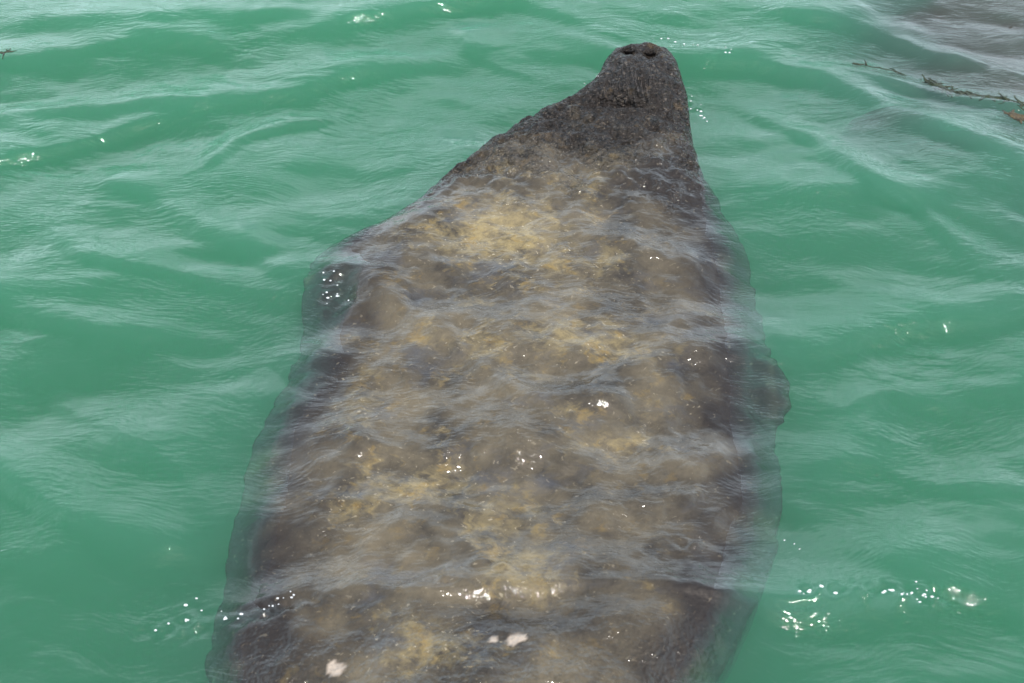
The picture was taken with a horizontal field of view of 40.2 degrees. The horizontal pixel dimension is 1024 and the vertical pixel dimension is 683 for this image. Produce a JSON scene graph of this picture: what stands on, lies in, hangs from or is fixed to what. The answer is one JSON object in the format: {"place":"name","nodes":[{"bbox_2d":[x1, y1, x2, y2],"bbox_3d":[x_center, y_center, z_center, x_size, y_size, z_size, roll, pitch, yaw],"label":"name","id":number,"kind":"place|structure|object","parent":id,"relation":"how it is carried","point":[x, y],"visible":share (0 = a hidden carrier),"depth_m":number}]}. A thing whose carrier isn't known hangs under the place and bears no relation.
{"place":"outdoors","nodes":[
{"label":"outdoors","id":0,"kind":"place"},
{"bbox_2d":[0,0,1023,682],"bbox_3d":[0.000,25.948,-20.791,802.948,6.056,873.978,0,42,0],"label":"water","id":1,"kind":"structure","parent":0,"point":[596,38],"depth_m":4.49},
{"bbox_2d":[0,48,16,58],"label":"seaweed clump","id":2,"kind":"object","parent":1,"relation":"on","point":[6,51],"visible":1,"depth_m":4.62},
{"bbox_2d":[205,42,791,682],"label":"manatee","id":3,"kind":"object","parent":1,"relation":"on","point":[527,414],"visible":1,"depth_m":3.34},
{"bbox_2d":[154,38,938,630],"bbox_3d":[0.080,-0.230,3.802,1.652,0.116,2.432,0,42,0],"label":"foam","id":4,"kind":"object","parent":1,"relation":"on","point":[784,540],"visible":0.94,"depth_m":2.97},
{"bbox_2d":[852,60,905,75],"bbox_3d":[1.219,-0.908,4.639,0.183,0.011,0.039,17,45,18],"label":"seaweed strand","id":5,"kind":"object","parent":1,"relation":"on","point":[865,64],"visible":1,"depth_m":4.63},
{"bbox_2d":[922,74,1023,110],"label":"seaweed strand","id":6,"kind":"object","parent":1,"relation":"on","point":[935,85],"visible":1,"depth_m":4.47},
{"bbox_2d":[1002,109,1023,123],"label":"seaweed clump","id":7,"kind":"object","parent":1,"relation":"on","point":[1012,114],"visible":1,"depth_m":4.34},
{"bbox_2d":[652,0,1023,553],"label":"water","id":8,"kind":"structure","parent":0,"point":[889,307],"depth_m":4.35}
]}

